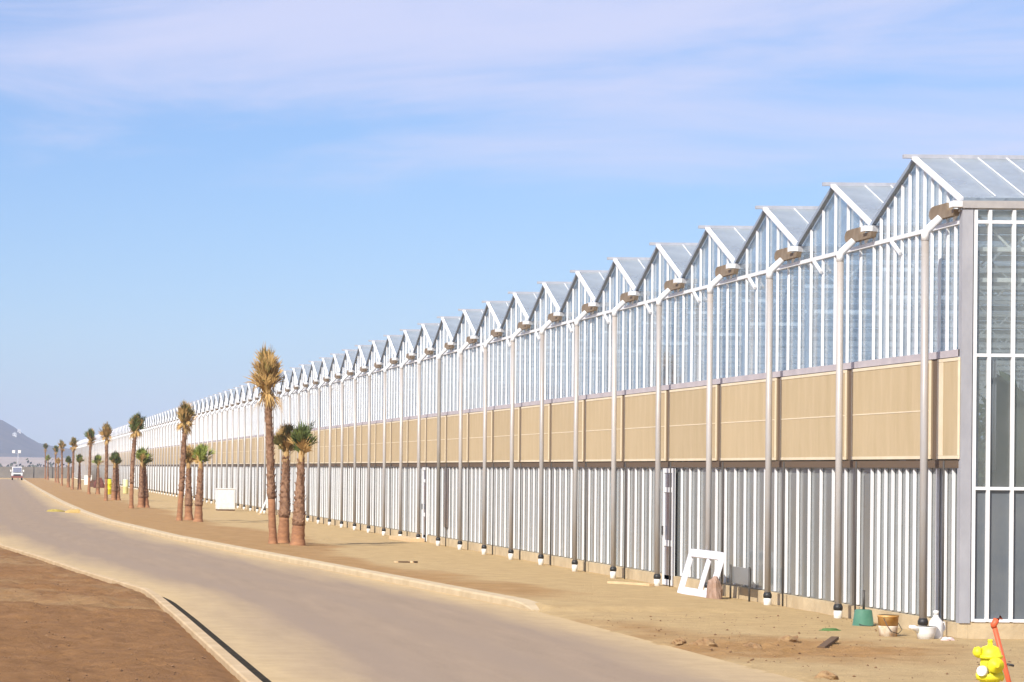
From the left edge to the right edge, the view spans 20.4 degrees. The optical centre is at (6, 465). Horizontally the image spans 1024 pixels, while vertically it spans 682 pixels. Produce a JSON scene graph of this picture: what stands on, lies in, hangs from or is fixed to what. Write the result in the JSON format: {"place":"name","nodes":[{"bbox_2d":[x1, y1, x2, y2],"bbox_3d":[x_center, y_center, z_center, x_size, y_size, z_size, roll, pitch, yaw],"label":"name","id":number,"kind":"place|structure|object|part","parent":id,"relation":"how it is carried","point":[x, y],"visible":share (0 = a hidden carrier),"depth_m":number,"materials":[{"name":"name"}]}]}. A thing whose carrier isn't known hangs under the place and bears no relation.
{"place":"outdoors","nodes":[
{"label":"outdoors","id":0,"kind":"place"},
{"bbox_2d":[0,420,71,457],"bbox_3d":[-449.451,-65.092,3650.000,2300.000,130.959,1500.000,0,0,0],"label":"mountain","id":1,"kind":"structure","parent":0,"point":[23,443],"depth_m":3423.10,"materials":[{"name":"grey stone"}]},
{"bbox_2d":[0,457,71,466],"bbox_3d":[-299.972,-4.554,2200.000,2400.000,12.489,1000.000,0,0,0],"label":"foothill","id":2,"kind":"structure","parent":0,"point":[5,461],"depth_m":2075.21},
{"bbox_2d":[0,479,803,681],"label":"road","id":3,"kind":"structure","parent":0,"point":[271,620],"depth_m":41.16,"materials":[{"name":"grey asphalt"}]},
{"bbox_2d":[10,467,23,479],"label":"parked truck","id":4,"kind":"object","parent":3,"relation":"on","point":[17,472],"visible":0.98,"depth_m":440.90,"materials":[{"name":"white metal"}]},
{"bbox_2d":[46,509,64,511],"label":"sandbag","id":5,"kind":"object","parent":3,"relation":"on","point":[54,510],"visible":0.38,"depth_m":138.42,"materials":[{"name":"yellow fabric"}]},
{"bbox_2d":[65,509,79,512],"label":"sandbag","id":6,"kind":"object","parent":3,"relation":"on","point":[73,511],"visible":0.48,"depth_m":135.78,"materials":[{"name":"brown fabric"}]},
{"bbox_2d":[163,597,270,681],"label":"edging strip","id":7,"kind":"object","parent":3,"relation":"on","point":[245,663],"visible":0.56,"depth_m":35.27,"materials":[{"name":"rubber"}]},
{"bbox_2d":[0,478,1023,681],"bbox_3d":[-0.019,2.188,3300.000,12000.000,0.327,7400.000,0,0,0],"label":"ground","id":8,"kind":"structure","parent":0,"point":[579,596],"depth_m":42.21,"materials":[{"name":"brown sand"}]},
{"bbox_2d":[12,450,20,479],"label":"lamp post","id":9,"kind":"object","parent":8,"relation":"on","point":[18,453],"visible":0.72,"depth_m":454.85,"materials":[{"name":"metal"}]},
{"bbox_2d":[0,458,67,466],"bbox_3d":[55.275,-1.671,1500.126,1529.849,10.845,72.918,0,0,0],"label":"treeline","id":10,"kind":"object","parent":8,"relation":"on","point":[38,464],"visible":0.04,"depth_m":1477.13,"materials":[{"name":"green plant"}]},
{"bbox_2d":[0,466,71,477],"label":"fence","id":11,"kind":"object","parent":8,"relation":"on","point":[31,472],"visible":0.55,"depth_m":520.00,"materials":[{"name":"grey metal"}]},
{"bbox_2d":[43,443,47,478],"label":"palm tree","id":12,"kind":"object","parent":8,"relation":"on","point":[45,446],"visible":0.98,"depth_m":476.99,"materials":[{"name":"brown plant"}]},
{"bbox_2d":[45,454,51,479],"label":"palm tree","id":13,"kind":"object","parent":8,"relation":"on","point":[48,458],"visible":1,"depth_m":449.00,"materials":[{"name":"brown plant"}]},
{"bbox_2d":[53,445,58,481],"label":"palm tree","id":14,"kind":"object","parent":8,"relation":"on","point":[55,448],"visible":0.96,"depth_m":381.69,"materials":[{"name":"brown plant"}]},
{"bbox_2d":[55,458,60,482],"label":"palm tree","id":15,"kind":"object","parent":8,"relation":"on","point":[58,460],"visible":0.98,"depth_m":363.58,"materials":[{"name":"brown plant"}]},
{"bbox_2d":[57,439,65,485],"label":"palm tree","id":16,"kind":"object","parent":8,"relation":"on","point":[61,444],"visible":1,"depth_m":317.61,"materials":[{"name":"brown plant"}]},
{"bbox_2d":[65,456,71,486],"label":"palm tree","id":17,"kind":"object","parent":8,"relation":"on","point":[68,460],"visible":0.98,"depth_m":293.39,"materials":[{"name":"brown plant"}]},
{"bbox_2d":[69,437,78,488],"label":"palm tree","id":18,"kind":"object","parent":8,"relation":"on","point":[73,441],"visible":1,"depth_m":267.51,"materials":[{"name":"brown plant"}]},
{"bbox_2d":[76,454,85,489],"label":"palm tree","id":19,"kind":"object","parent":8,"relation":"on","point":[79,458],"visible":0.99,"depth_m":268.18,"materials":[{"name":"brown plant"}]},
{"bbox_2d":[84,475,91,484],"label":"cabinet","id":20,"kind":"object","parent":8,"relation":"on","point":[85,479],"visible":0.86,"depth_m":335.50,"materials":[{"name":"white plastic"}]},
{"bbox_2d":[84,428,97,493],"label":"palm tree","id":21,"kind":"object","parent":8,"relation":"on","point":[89,434],"visible":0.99,"depth_m":224.50,"materials":[{"name":"brown plant"}]},
{"bbox_2d":[92,453,103,493],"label":"palm tree","id":22,"kind":"object","parent":8,"relation":"on","point":[97,460],"visible":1,"depth_m":225.08,"materials":[{"name":"brown plant"}]},
{"bbox_2d":[93,478,104,487],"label":"dirt sack","id":23,"kind":"object","parent":8,"relation":"on","point":[102,485],"visible":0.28,"depth_m":296.76,"materials":[{"name":"brown"}]},
{"bbox_2d":[97,421,112,500],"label":"palm tree","id":24,"kind":"object","parent":8,"relation":"on","point":[106,430],"visible":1,"depth_m":181.60,"materials":[{"name":"brown plant"}]},
{"bbox_2d":[108,478,111,494],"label":"barrel","id":25,"kind":"object","parent":8,"relation":"on","point":[109,485],"visible":0.52,"depth_m":225.67,"materials":[{"name":"yellow paint"}]},
{"bbox_2d":[109,450,120,499],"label":"palm tree","id":26,"kind":"object","parent":8,"relation":"on","point":[114,459],"visible":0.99,"depth_m":186.48,"materials":[{"name":"brown plant"}]},
{"bbox_2d":[116,453,122,499],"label":"palm tree","id":27,"kind":"object","parent":8,"relation":"on","point":[117,485],"visible":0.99,"depth_m":186.67,"materials":[{"name":"brown plant"}]},
{"bbox_2d":[123,479,127,493],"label":"drum","id":28,"kind":"object","parent":8,"relation":"on","point":[125,486],"visible":1,"depth_m":234.09,"materials":[{"name":"beige plastic"}]},
{"bbox_2d":[0,543,261,681],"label":"kerb","id":29,"kind":"structure","parent":8,"relation":"on","point":[236,668],"depth_m":40.23,"materials":[{"name":"beige concrete"}]},
{"bbox_2d":[128,412,146,507],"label":"palm tree","id":30,"kind":"object","parent":8,"relation":"on","point":[136,422],"visible":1,"depth_m":149.70,"materials":[{"name":"brown plant"}]},
{"bbox_2d":[135,446,153,507],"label":"palm tree","id":31,"kind":"object","parent":8,"relation":"on","point":[142,455],"visible":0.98,"depth_m":152.98,"materials":[{"name":"brown plant"}]},
{"bbox_2d":[139,452,152,507],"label":"palm tree","id":32,"kind":"object","parent":8,"relation":"on","point":[146,490],"visible":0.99,"depth_m":153.17,"materials":[{"name":"brown plant"}]},
{"bbox_2d":[176,399,197,520],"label":"palm tree","id":33,"kind":"object","parent":8,"relation":"on","point":[186,414],"visible":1,"depth_m":115.80,"materials":[{"name":"brown plant"}]},
{"bbox_2d":[179,443,194,519],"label":"palm tree","id":34,"kind":"object","parent":8,"relation":"on","point":[188,496],"visible":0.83,"depth_m":117.79,"materials":[{"name":"brown plant"}]},
{"bbox_2d":[190,443,216,521],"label":"palm tree","id":35,"kind":"object","parent":8,"relation":"on","point":[200,453],"visible":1,"depth_m":114.39,"materials":[{"name":"brown plant"}]},
{"bbox_2d":[215,488,235,510],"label":"cabinet","id":36,"kind":"object","parent":8,"relation":"on","point":[225,499],"visible":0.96,"depth_m":146.30,"materials":[{"name":"white metal"}]},
{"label":"door","id":37,"kind":"part","parent":36,"relation":"part of","materials":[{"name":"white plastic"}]},
{"bbox_2d":[259,497,267,514],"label":"panel","id":38,"kind":"object","parent":8,"relation":"on","point":[263,505],"visible":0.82,"depth_m":136.63,"materials":[{"name":"white plastic"}]},
{"bbox_2d":[243,342,283,543],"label":"palm tree","id":39,"kind":"object","parent":8,"relation":"on","point":[267,374],"visible":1,"depth_m":80.60,"materials":[{"name":"brown plant"}]},
{"bbox_2d":[22,479,538,611],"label":"kerb","id":40,"kind":"structure","parent":8,"relation":"on","point":[511,601],"depth_m":61.12,"materials":[{"name":"concrete"}]},
{"bbox_2d":[273,422,294,542],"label":"palm tree","id":41,"kind":"object","parent":8,"relation":"on","point":[281,437],"visible":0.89,"depth_m":81.58,"materials":[{"name":"brown plant"}]},
{"bbox_2d":[287,420,319,545],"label":"palm tree","id":42,"kind":"object","parent":8,"relation":"on","point":[301,440],"visible":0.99,"depth_m":79.97,"materials":[{"name":"brown plant"}]},
{"bbox_2d":[394,561,409,562],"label":"timber offcut","id":43,"kind":"object","parent":8,"relation":"on","point":[402,561],"visible":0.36,"depth_m":65.83,"materials":[{"name":"brown wood"}]},
{"bbox_2d":[389,535,424,541],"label":"wood plank","id":44,"kind":"object","parent":8,"relation":"on","point":[407,538],"visible":1,"depth_m":88.00,"materials":[{"name":"beige wood"}]},
{"bbox_2d":[74,154,1023,638],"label":"greenhouse","id":45,"kind":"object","parent":8,"relation":"on","point":[656,424],"visible":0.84,"depth_m":54.51,"materials":[{"name":"white metal"}]},
{"bbox_2d":[421,467,427,540],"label":"door","id":46,"kind":"structure","parent":45,"relation":"in","point":[425,472],"depth_m":87.76,"materials":[{"name":"white metal"}]},
{"bbox_2d":[661,468,675,585],"bbox_3d":[13.256,1.225,55.410,0.083,2.340,0.860,0,0,0],"label":"door","id":47,"kind":"structure","parent":45,"relation":"in","point":[666,471],"depth_m":55.44,"materials":[{"name":"white metal"}]},
{"bbox_2d":[607,581,653,585],"bbox_3d":[12.540,2.374,55.550,0.140,0.050,1.253,0,0,-29],"label":"wood plank","id":48,"kind":"object","parent":8,"relation":"on","point":[629,583],"visible":1,"depth_m":55.50,"materials":[{"name":"beige wood"}]},
{"bbox_2d":[671,637,686,644],"bbox_3d":[8.911,2.325,36.595,0.190,0.095,0.247,0,0,-2],"label":"earth clod","id":49,"kind":"object","parent":8,"relation":"on","point":[679,641],"visible":1,"depth_m":36.53,"materials":[{"name":"brown soil"}]},
{"bbox_2d":[677,549,725,597],"bbox_3d":[12.783,1.991,50.875,0.307,0.865,2.256,0,0,-1],"label":"window frame","id":50,"kind":"object","parent":8,"relation":"on","point":[709,556],"visible":0.86,"depth_m":50.67,"materials":[{"name":"white paint"}]},
{"bbox_2d":[688,638,717,646],"bbox_3d":[9.125,2.333,36.209,0.375,0.142,0.296,0,0,0],"label":"earth clod","id":51,"kind":"object","parent":8,"relation":"on","point":[706,641],"visible":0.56,"depth_m":36.14,"materials":[{"name":"brown soil"}]},
{"bbox_2d":[706,576,722,598],"bbox_3d":[12.706,2.244,49.615,0.268,0.527,0.595,0,0,0],"label":"sack","id":52,"kind":"object","parent":8,"relation":"on","point":[714,589],"visible":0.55,"depth_m":49.46,"materials":[{"name":"beige fabric"}]},
{"bbox_2d":[729,564,751,601],"bbox_3d":[13.063,2.114,49.200,0.058,0.660,1.301,0,0,0],"label":"panel rack","id":53,"kind":"object","parent":8,"relation":"on","point":[741,575],"visible":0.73,"depth_m":49.23,"materials":[{"name":"grey metal"}]},
{"bbox_2d":[743,642,762,648],"bbox_3d":[9.742,2.375,36.097,0.263,0.131,0.348,0,0,44],"label":"earth clod","id":54,"kind":"object","parent":8,"relation":"on","point":[753,645],"visible":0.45,"depth_m":36.04,"materials":[{"name":"beige soil"}]},
{"bbox_2d":[777,635,799,642],"bbox_3d":[10.528,2.338,37.214,0.312,0.118,0.262,0,0,25],"label":"earth clod","id":55,"kind":"object","parent":8,"relation":"on","point":[788,638],"visible":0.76,"depth_m":37.13,"materials":[{"name":"brown soil"}]},
{"bbox_2d":[814,671,838,679],"bbox_3d":[9.085,2.322,30.602,0.262,0.106,0.212,0,0,42],"label":"earth clod","id":56,"kind":"object","parent":8,"relation":"on","point":[827,675],"visible":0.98,"depth_m":30.54,"materials":[{"name":"beige soil"}]},
{"bbox_2d":[817,636,838,647],"bbox_3d":[10.880,2.350,36.600,0.100,0.095,1.524,0,0,23],"label":"wood plank","id":57,"kind":"object","parent":8,"relation":"on","point":[830,641],"visible":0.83,"depth_m":36.57,"materials":[{"name":"brown wood"}]},
{"bbox_2d":[819,628,840,630],"bbox_3d":[11.961,2.381,40.101,0.336,0.049,0.194,0,0,0],"label":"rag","id":58,"kind":"object","parent":8,"relation":"on","point":[829,629],"visible":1,"depth_m":40.05,"materials":[{"name":"green fabric"}]},
{"bbox_2d":[852,590,875,625],"bbox_3d":[12.805,2.136,41.290,0.327,0.550,0.351,0,0,-17],"label":"bucket","id":59,"kind":"object","parent":8,"relation":"on","point":[863,616],"visible":0.99,"depth_m":41.19,"materials":[{"name":"green plastic"}]},
{"bbox_2d":[877,614,901,636],"bbox_3d":[12.319,2.247,38.574,0.294,0.320,0.347,0,0,-18],"label":"paint bucket","id":60,"kind":"object","parent":8,"relation":"on","point":[887,625],"visible":0.96,"depth_m":38.49,"materials":[{"name":"white plastic"}]},
{"bbox_2d":[909,625,936,638],"bbox_3d":[12.598,2.300,38.009,0.387,0.218,0.298,0,0,12],"label":"basin","id":61,"kind":"object","parent":8,"relation":"on","point":[925,632],"visible":0.96,"depth_m":37.90,"materials":[{"name":"white plastic"}]},
{"bbox_2d":[929,610,945,638],"bbox_3d":[12.835,2.204,38.096,0.237,0.415,0.190,0,0,9],"label":"jug","id":62,"kind":"object","parent":8,"relation":"on","point":[937,621],"visible":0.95,"depth_m":38.03,"materials":[{"name":"white plastic"}]},
{"bbox_2d":[941,637,953,639],"bbox_3d":[12.839,2.366,37.700,0.198,0.058,0.126,0,0,0],"label":"plastic scrap","id":63,"kind":"object","parent":8,"relation":"on","point":[947,638],"visible":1,"depth_m":37.66,"materials":[{"name":"white plastic"}]},
{"bbox_2d":[972,639,1003,681],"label":"fire hydrant","id":64,"kind":"object","parent":8,"relation":"on","point":[990,668],"visible":1,"depth_m":25.41,"materials":[{"name":"yellow metal"}]},
{"bbox_2d":[990,616,1013,681],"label":"marker post","id":65,"kind":"object","parent":8,"relation":"on","point":[994,623],"visible":1,"depth_m":25.93,"materials":[{"name":"orange paint"}]},
{"bbox_2d":[0,0,1023,464],"label":"sky","id":66,"kind":"structure","parent":0,"point":[188,187],"materials":[{"name":"blue"}]}
]}

